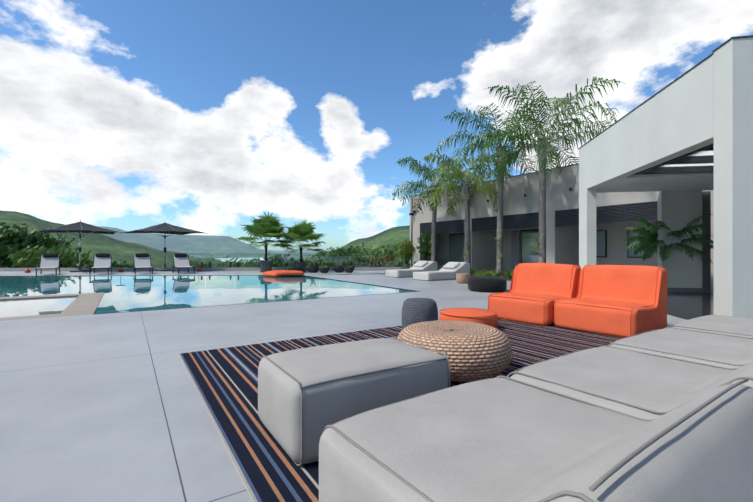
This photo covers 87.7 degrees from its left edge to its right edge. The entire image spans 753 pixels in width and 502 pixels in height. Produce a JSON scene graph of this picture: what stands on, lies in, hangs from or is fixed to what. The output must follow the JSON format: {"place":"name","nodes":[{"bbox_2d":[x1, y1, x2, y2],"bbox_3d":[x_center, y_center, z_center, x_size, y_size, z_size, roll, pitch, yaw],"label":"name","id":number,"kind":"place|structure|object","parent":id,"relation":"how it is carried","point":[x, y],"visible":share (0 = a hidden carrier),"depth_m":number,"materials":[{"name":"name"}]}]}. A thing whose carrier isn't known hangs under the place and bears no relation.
{"place":"outdoors","nodes":[
{"label":"outdoors","id":0,"kind":"place"},
{"bbox_2d":[0,210,409,267],"bbox_3d":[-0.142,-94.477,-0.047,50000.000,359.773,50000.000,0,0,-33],"label":"hills","id":1,"kind":"structure","parent":0,"point":[125,246],"depth_m":626.26,"materials":[{"name":"green plant"}]},
{"bbox_2d":[0,222,55,267],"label":"valley tree","id":2,"kind":"object","parent":1,"relation":"on","point":[9,244],"visible":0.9,"depth_m":40.69,"materials":[{"name":"green plant"}]},
{"bbox_2d":[0,234,81,267],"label":"valley tree","id":3,"kind":"object","parent":1,"relation":"on","point":[58,242],"visible":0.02,"depth_m":45.87,"materials":[{"name":"green plant"}]},
{"bbox_2d":[6,244,93,267],"bbox_3d":[-31.418,2.596,38.813,7.850,6.646,8.081,0,0,-33],"label":"valley tree","id":4,"kind":"object","parent":1,"relation":"on","point":[68,259],"visible":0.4,"depth_m":37.18,"materials":[{"name":"green plant"}]},
{"bbox_2d":[111,260,157,267],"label":"bush","id":5,"kind":"object","parent":1,"relation":"on","point":[115,265],"visible":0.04,"depth_m":51.65,"materials":[{"name":"green plant"}]},
{"bbox_2d":[158,258,210,267],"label":"bush","id":6,"kind":"object","parent":1,"relation":"on","point":[204,266],"visible":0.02,"depth_m":54.02,"materials":[{"name":"green plant"}]},
{"bbox_2d":[211,256,259,266],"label":"bush","id":7,"kind":"object","parent":1,"relation":"on","point":[235,264],"depth_m":53.36,"materials":[{"name":"green plant"}]},
{"bbox_2d":[249,253,309,266],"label":"bush","id":8,"kind":"object","parent":1,"relation":"on","point":[276,261],"visible":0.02,"depth_m":46.43,"materials":[{"name":"green plant"}]},
{"bbox_2d":[305,252,352,266],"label":"bush","id":9,"kind":"object","parent":1,"relation":"on","point":[326,261],"depth_m":45.51,"materials":[{"name":"green plant"}]},
{"bbox_2d":[315,246,369,266],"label":"bush","id":10,"kind":"object","parent":1,"relation":"on","point":[340,252],"visible":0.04,"depth_m":52.76,"materials":[{"name":"green plant"}]},
{"bbox_2d":[340,242,371,254],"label":"shrub","id":11,"kind":"object","parent":1,"relation":"on","point":[351,248],"visible":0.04,"depth_m":84.73,"materials":[{"name":"green plant"}]},
{"bbox_2d":[346,248,394,266],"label":"bush","id":12,"kind":"object","parent":1,"relation":"on","point":[375,253],"visible":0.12,"depth_m":53.56,"materials":[{"name":"green plant"}]},
{"bbox_2d":[372,250,402,266],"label":"bush","id":13,"kind":"object","parent":1,"relation":"on","point":[388,261],"depth_m":52.33,"materials":[{"name":"green plant"}]},
{"bbox_2d":[375,243,399,254],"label":"valley tree","id":14,"kind":"object","parent":1,"relation":"on","point":[395,250],"visible":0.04,"depth_m":81.96,"materials":[{"name":"green plant"}]},
{"bbox_2d":[378,256,438,268],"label":"bush","id":15,"kind":"object","parent":1,"relation":"on","point":[397,260],"depth_m":45.14,"materials":[{"name":"green plant"}]},
{"bbox_2d":[0,275,415,313],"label":"pool water","id":16,"kind":"structure","parent":0,"point":[131,293],"depth_m":11.53,"materials":[{"name":"blue liquid"}]},
{"bbox_2d":[0,297,76,317],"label":"spa water","id":17,"kind":"structure","parent":16,"relation":"in","point":[27,307],"depth_m":8.13,"materials":[{"name":"liquid"}]},
{"bbox_2d":[263,270,285,276],"bbox_3d":[-4.370,1.006,17.541,1.120,0.259,1.120,1,3,40],"label":"pool float","id":18,"kind":"object","parent":16,"relation":"on","point":[275,273],"visible":0.73,"depth_m":17.10,"materials":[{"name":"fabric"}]},
{"bbox_2d":[281,270,303,275],"bbox_3d":[-3.733,0.987,17.475,1.040,0.242,1.040,2,-3,-10],"label":"pool float","id":19,"kind":"object","parent":16,"relation":"on","point":[292,273],"visible":0.98,"depth_m":17.03,"materials":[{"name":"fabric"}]},
{"bbox_2d":[216,258,284,262],"bbox_3d":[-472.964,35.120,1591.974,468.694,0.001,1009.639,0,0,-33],"label":"lake water","id":20,"kind":"structure","parent":0,"point":[224,259],"depth_m":1620.55,"materials":[{"name":"blue liquid"}]},
{"bbox_2d":[0,270,713,501],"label":"deck floor","id":21,"kind":"structure","parent":0,"point":[109,407],"depth_m":3.24,"materials":[{"name":"concrete"}]},
{"bbox_2d":[25,259,32,272],"bbox_3d":[-18.013,0.781,20.247,0.420,0.678,0.420,0,0,-33],"label":"side table","id":22,"kind":"object","parent":21,"relation":"on","point":[27,270],"visible":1,"depth_m":20.23,"materials":[{"name":"orange paint"}]},
{"bbox_2d":[35,253,60,275],"bbox_3d":[-15.631,0.627,18.707,0.756,1.021,2.000,0,0,-34],"label":"sling lounger","id":23,"kind":"object","parent":21,"relation":"on","point":[49,260],"visible":1,"depth_m":19.06,"materials":[{"name":"white fabric"}]},
{"bbox_2d":[39,220,120,271],"bbox_3d":[-16.027,-0.310,21.204,3.411,2.860,3.411,0,0,-41],"label":"parasol","id":24,"kind":"object","parent":21,"relation":"on","point":[79,227],"visible":0.98,"depth_m":21.04,"materials":[{"name":"fabric"},{"name":"aluminium"},{"name":"concrete"}]},
{"bbox_2d":[89,253,111,274],"bbox_3d":[-13.424,0.627,19.142,0.756,1.021,2.000,0,0,-30],"label":"sling lounger","id":25,"kind":"object","parent":21,"relation":"on","point":[102,260],"visible":1,"depth_m":19.52,"materials":[{"name":"white fabric"}]},
{"bbox_2d":[116,259,124,271],"bbox_3d":[-13.596,0.781,20.851,0.420,0.678,0.420,0,0,-33],"label":"side table","id":26,"kind":"object","parent":21,"relation":"on","point":[120,270],"visible":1,"depth_m":20.77,"materials":[{"name":"orange paint"}]},
{"bbox_2d":[133,253,152,274],"bbox_3d":[-11.595,0.627,19.476,0.756,1.021,2.000,0,0,-34],"label":"sling lounger","id":27,"kind":"object","parent":21,"relation":"on","point":[142,260],"visible":1,"depth_m":19.84,"materials":[{"name":"white fabric"}]},
{"bbox_2d":[120,222,207,270],"bbox_3d":[-11.927,-0.310,22.115,3.411,2.860,3.411,0,0,39],"label":"parasol","id":28,"kind":"object","parent":21,"relation":"on","point":[164,228],"visible":0.94,"depth_m":22.02,"materials":[{"name":"fabric"},{"name":"aluminium"},{"name":"concrete"}]},
{"bbox_2d":[172,253,194,273],"bbox_3d":[-9.768,0.627,19.815,0.756,1.021,2.000,0,0,-36],"label":"sling lounger","id":29,"kind":"object","parent":21,"relation":"on","point":[180,260],"visible":1,"depth_m":20.15,"materials":[{"name":"white fabric"}]},
{"bbox_2d":[0,267,410,275],"bbox_3d":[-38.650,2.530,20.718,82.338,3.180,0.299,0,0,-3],"label":"deck edge kerb","id":30,"kind":"structure","parent":21,"relation":"on","point":[224,269],"depth_m":22.02,"materials":[{"name":"grey paint"}]},
{"bbox_2d":[188,253,417,266],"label":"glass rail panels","id":31,"kind":"object","parent":30,"relation":"on","point":[345,256],"visible":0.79,"depth_m":22.48,"materials":[{"name":"clear glass"}]},
{"bbox_2d":[201,262,415,267],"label":"glass rail spigots","id":32,"kind":"object","parent":30,"relation":"on","point":[295,264],"visible":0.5,"depth_m":22.41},
{"bbox_2d":[93,275,419,314],"bbox_3d":[-4.273,1.219,12.636,7.385,0.203,8.896,0,0,-33],"label":"pool edge","id":33,"kind":"object","parent":21,"relation":"in","point":[288,300],"visible":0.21,"depth_m":9.24,"materials":[{"name":"grey concrete"}]},
{"bbox_2d":[123,275,396,288],"bbox_3d":[-45.442,1.821,12.373,77.000,1.399,52.688,0,0,-33],"label":"pool shell","id":34,"kind":"object","parent":21,"relation":"in","point":[185,275],"depth_m":18.02},
{"bbox_2d":[0,292,103,320],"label":"hot tub edge","id":35,"kind":"object","parent":34,"relation":"on","point":[84,303],"visible":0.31,"depth_m":8.21,"materials":[{"name":"white concrete"}]},
{"bbox_2d":[232,211,297,271],"bbox_3d":[-5.930,-0.479,20.962,3.468,3.199,2.990,0,0,-7],"label":"potted tree","id":36,"kind":"object","parent":21,"relation":"on","point":[270,226],"visible":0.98,"depth_m":20.66,"materials":[{"name":"green"}]},
{"bbox_2d":[286,261,301,270],"bbox_3d":[-4.242,0.815,20.102,0.841,0.611,0.857,0,0,21],"label":"bowl plant","id":37,"kind":"object","parent":21,"relation":"on","point":[295,268],"visible":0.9,"depth_m":19.84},
{"bbox_2d":[271,219,326,271],"bbox_3d":[-4.191,-0.386,21.308,3.189,3.012,3.194,0,0,-33],"label":"potted tree","id":38,"kind":"object","parent":21,"relation":"on","point":[303,231],"visible":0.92,"depth_m":20.90,"materials":[{"name":"green"}]},
{"bbox_2d":[306,259,318,272],"bbox_3d":[-3.322,0.719,20.394,0.885,0.803,0.947,0,0,-33],"label":"bowl plant","id":39,"kind":"object","parent":21,"relation":"on","point":[311,269],"visible":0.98,"depth_m":20.16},
{"bbox_2d":[318,265,329,272],"bbox_3d":[-2.658,0.913,19.978,0.609,0.414,0.638,0,0,-33],"label":"bowl plant","id":40,"kind":"object","parent":21,"relation":"on","point":[325,269],"visible":1,"depth_m":19.78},
{"bbox_2d":[332,263,344,272],"bbox_3d":[-1.970,0.837,20.515,0.823,0.566,0.790,0,0,-1],"label":"bowl plant","id":41,"kind":"object","parent":21,"relation":"on","point":[338,268],"visible":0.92,"depth_m":20.30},
{"bbox_2d":[344,265,354,272],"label":"bowl plant","id":42,"kind":"object","parent":21,"relation":"on","point":[349,269],"visible":1,"depth_m":19.97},
{"bbox_2d":[179,318,621,501],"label":"striped rug","id":43,"kind":"object","parent":21,"relation":"on","point":[225,383],"visible":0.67,"depth_m":3.24,"materials":[{"name":"fabric"}]},
{"bbox_2d":[258,337,450,466],"bbox_3d":[-0.142,0.887,2.537,1.094,0.461,0.721,0,0,-33],"label":"ottoman","id":44,"kind":"object","parent":43,"relation":"on","point":[307,396],"visible":0.83,"depth_m":2.23,"materials":[{"name":"fabric"}]},
{"bbox_2d":[401,298,437,329],"bbox_3d":[0.545,0.854,4.936,0.460,0.500,0.460,0,0,-33],"label":"pouf","id":45,"kind":"object","parent":43,"relation":"on","point":[416,310],"visible":0.6,"depth_m":4.76,"materials":[{"name":"fabric"}]},
{"bbox_2d":[396,320,511,381],"bbox_3d":[0.705,0.909,3.662,1.060,0.390,1.060,0,0,-33],"label":"wicker pouf","id":46,"kind":"object","parent":43,"relation":"on","point":[473,351],"visible":0.79,"depth_m":3.26,"materials":[{"name":"wicker"}]},
{"bbox_2d":[439,308,496,327],"bbox_3d":[1.328,0.980,5.697,0.822,0.228,0.822,0,0,-33],"label":"ottoman","id":47,"kind":"object","parent":43,"relation":"on","point":[484,316],"visible":0.6,"depth_m":5.45,"materials":[{"name":"fabric"}]},
{"bbox_2d":[488,263,580,325],"bbox_3d":[2.584,0.665,6.446,1.085,0.917,1.114,0,0,-35],"label":"armchair","id":48,"kind":"object","parent":43,"relation":"on","point":[535,293],"visible":0.83,"depth_m":6.28,"materials":[{"name":"fabric"}]},
{"bbox_2d":[319,376,752,501],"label":"sofa","id":49,"kind":"object","parent":43,"relation":"on","point":[502,439],"visible":1,"depth_m":1.25,"materials":[{"name":"fabric"}]},
{"bbox_2d":[554,265,667,337],"bbox_3d":[3.306,0.661,5.578,1.086,0.914,1.114,0,0,-34],"label":"armchair","id":50,"kind":"object","parent":43,"relation":"on","point":[622,301],"visible":0.92,"depth_m":5.38,"materials":[{"name":"fabric"}]},
{"bbox_2d":[507,345,752,418],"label":"sofa section","id":51,"kind":"object","parent":43,"relation":"on","point":[642,385],"visible":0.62,"depth_m":2.10,"materials":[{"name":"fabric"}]},
{"bbox_2d":[607,327,752,369],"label":"sofa section","id":52,"kind":"object","parent":43,"relation":"on","point":[725,351],"visible":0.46,"depth_m":2.83,"materials":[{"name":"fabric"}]},
{"bbox_2d":[670,315,752,338],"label":"sofa section","id":53,"kind":"object","parent":43,"relation":"on","point":[734,326],"visible":0.33,"depth_m":3.60,"materials":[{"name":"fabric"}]},
{"bbox_2d":[396,239,415,268],"bbox_3d":[1.650,0.209,21.984,1.097,1.822,1.139,0,0,-33],"label":"yellow pot shrub","id":54,"kind":"object","parent":21,"relation":"on","point":[406,250],"visible":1,"depth_m":21.82,"materials":[{"name":"green plant"}]},
{"bbox_2d":[385,261,437,277],"bbox_3d":[1.567,0.782,17.380,2.334,0.682,0.934,0,0,-36],"label":"lounge chair","id":55,"kind":"object","parent":21,"relation":"on","point":[421,266],"visible":0.85,"depth_m":17.19,"materials":[{"name":"fabric"}]},
{"bbox_2d":[413,262,469,280],"bbox_3d":[2.602,0.784,15.573,2.334,0.678,0.934,0,0,-36],"label":"lounge chair","id":56,"kind":"object","parent":21,"relation":"on","point":[448,270],"visible":0.9,"depth_m":15.29,"materials":[{"name":"fabric"}]},
{"bbox_2d":[456,273,468,283],"bbox_3d":[2.987,0.950,13.637,0.430,0.340,0.430,0,0,-33],"label":"side table","id":57,"kind":"object","parent":21,"relation":"on","point":[462,278],"visible":0.98,"depth_m":13.47,"materials":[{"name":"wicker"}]},
{"bbox_2d":[468,276,506,291],"bbox_3d":[3.104,0.922,11.018,1.060,0.387,1.060,0,0,-33],"label":"round black pouf","id":58,"kind":"object","parent":21,"relation":"on","point":[486,284],"visible":1,"depth_m":10.59,"materials":[{"name":"fabric"}]},
{"bbox_2d":[470,273,511,280],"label":"planting bed soil","id":59,"kind":"structure","parent":21,"relation":"on","point":[494,276],"depth_m":16.46,"materials":[{"name":"brown"}]},
{"bbox_2d":[415,232,436,259],"bbox_3d":[2.701,0.036,21.326,1.140,2.168,1.031,0,0,23],"label":"shrub","id":60,"kind":"object","parent":59,"relation":"on","point":[425,238],"visible":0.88,"depth_m":21.22,"materials":[{"name":"green plant"}]},
{"bbox_2d":[392,156,477,261],"bbox_3d":[3.099,-1.965,20.339,4.700,6.171,4.767,0,0,-33],"label":"queen palm","id":61,"kind":"object","parent":59,"relation":"on","point":[427,169],"visible":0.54,"depth_m":20.24,"materials":[{"name":"green plant"}]},
{"bbox_2d":[402,266,513,279],"bbox_3d":[4.361,1.012,17.779,2.923,0.593,9.941,0,0,-33],"label":"bed groundcover","id":62,"kind":"object","parent":59,"relation":"on","point":[509,275],"visible":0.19,"depth_m":16.50,"materials":[{"name":"green plant"}]},
{"bbox_2d":[421,152,513,271],"bbox_3d":[4.081,-1.822,18.282,4.529,5.884,4.582,0,0,-33],"label":"queen palm","id":63,"kind":"object","parent":59,"relation":"on","point":[465,192],"visible":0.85,"depth_m":18.18,"materials":[{"name":"green plant"}]},
{"bbox_2d":[434,96,572,275],"bbox_3d":[5.341,-2.648,16.517,5.312,7.537,5.310,0,0,-33],"label":"queen palm","id":64,"kind":"object","parent":59,"relation":"on","point":[502,154],"visible":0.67,"depth_m":16.54,"materials":[{"name":"green plant"}]},
{"bbox_2d":[427,237,547,259],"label":"trunk bromeliads","id":65,"kind":"object","parent":64,"relation":"attached to","point":[499,245],"visible":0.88,"depth_m":16.59,"materials":[{"name":"green plant"}]},
{"bbox_2d":[463,76,624,262],"bbox_3d":[6.481,-2.615,15.095,5.834,7.472,5.915,0,0,-33],"label":"queen palm","id":66,"kind":"object","parent":59,"relation":"on","point":[543,153],"visible":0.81,"depth_m":14.93,"materials":[{"name":"green plant"}]},
{"bbox_2d":[579,37,752,318],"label":"white portico frame","id":67,"kind":"object","parent":21,"relation":"on","point":[708,101],"visible":0.83,"depth_m":5.77,"materials":[{"name":"white paint"}]},
{"bbox_2d":[578,35,752,174],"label":"portico steel","id":68,"kind":"object","parent":67,"relation":"attached to","point":[682,159],"visible":0.21,"depth_m":7.58,"materials":[{"name":"black metal"}]},
{"bbox_2d":[660,151,713,166],"bbox_3d":[9.123,-1.842,6.604,7.768,0.015,3.148,0,0,8],"label":"skylight","id":69,"kind":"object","parent":68,"relation":"on","point":[703,153],"depth_m":8.32},
{"bbox_2d":[618,214,713,263],"bbox_3d":[8.272,0.066,11.027,2.211,2.108,2.354,0,0,-33],"label":"potted plant","id":70,"kind":"object","parent":21,"relation":"on","point":[652,241],"visible":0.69,"depth_m":10.62,"materials":[{"name":"green plant"}]},
{"bbox_2d":[667,292,713,319],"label":"portico floor","id":71,"kind":"structure","parent":21,"relation":"on","point":[687,305],"depth_m":8.17,"materials":[{"name":"grey concrete"}]},
{"bbox_2d":[0,0,752,250],"label":"sky","id":72,"kind":"structure","parent":0,"point":[211,117],"materials":[{"name":"blue"}]},
{"bbox_2d":[409,188,571,214],"bbox_3d":[4.860,-2.335,19.716,0.300,0.310,10.208,0,0,-33],"label":"wall light","id":73,"kind":"object","parent":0,"point":[570,189],"visible":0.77,"depth_m":19.01,"materials":[{"name":"black metal"}]},
{"bbox_2d":[410,164,713,287],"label":"house block walls","id":74,"kind":"structure","parent":0,"point":[562,244],"depth_m":17.05,"materials":[{"name":"white paint"}]},
{"bbox_2d":[409,163,578,265],"bbox_3d":[6.837,-1.147,17.115,0.405,4.535,17.420,0,0,-33],"label":"house parapet cap and downpipe","id":75,"kind":"object","parent":74,"relation":"attached to","point":[476,183],"visible":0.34,"depth_m":19.34,"materials":[{"name":"metal"}]},
{"bbox_2d":[511,231,518,271],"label":"house curtains","id":76,"kind":"object","parent":74,"relation":"attached to","point":[514,249],"visible":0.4,"depth_m":20.02,"materials":[{"name":"grey fabric"}]},
{"bbox_2d":[420,201,656,234],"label":"house louvres","id":77,"kind":"object","parent":74,"relation":"attached to","point":[625,213],"visible":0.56,"depth_m":15.99,"materials":[{"name":"black metal"}]},
{"bbox_2d":[437,221,656,271],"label":"interior wall","id":78,"kind":"structure","parent":74,"relation":"attached to","point":[616,251],"depth_m":16.26,"materials":[{"name":"grey paint"}]},
{"bbox_2d":[449,228,649,262],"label":"house window frames","id":79,"kind":"structure","parent":74,"relation":"in","point":[538,229],"depth_m":16.38,"materials":[{"name":"black metal"}]},
{"bbox_2d":[450,229,647,262],"bbox_3d":[7.441,0.050,19.565,0.009,2.100,10.900,0,0,-33],"label":"window glass","id":80,"kind":"object","parent":79,"relation":"in","point":[529,253],"visible":0.29,"depth_m":19.32,"materials":[{"name":"grey glass"}]},
{"bbox_2d":[657,191,701,287],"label":"portico wall","id":81,"kind":"structure","parent":0,"point":[678,210],"depth_m":10.65,"materials":[{"name":"grey paint"}]},
{"bbox_2d":[667,191,710,291],"bbox_3d":[8.458,-0.255,10.790,1.300,2.750,0.360,0,0,8],"label":"door frame","id":82,"kind":"object","parent":81,"relation":"attached to","point":[706,249],"visible":0.46,"depth_m":10.69,"materials":[{"name":"black metal"}]}
]}

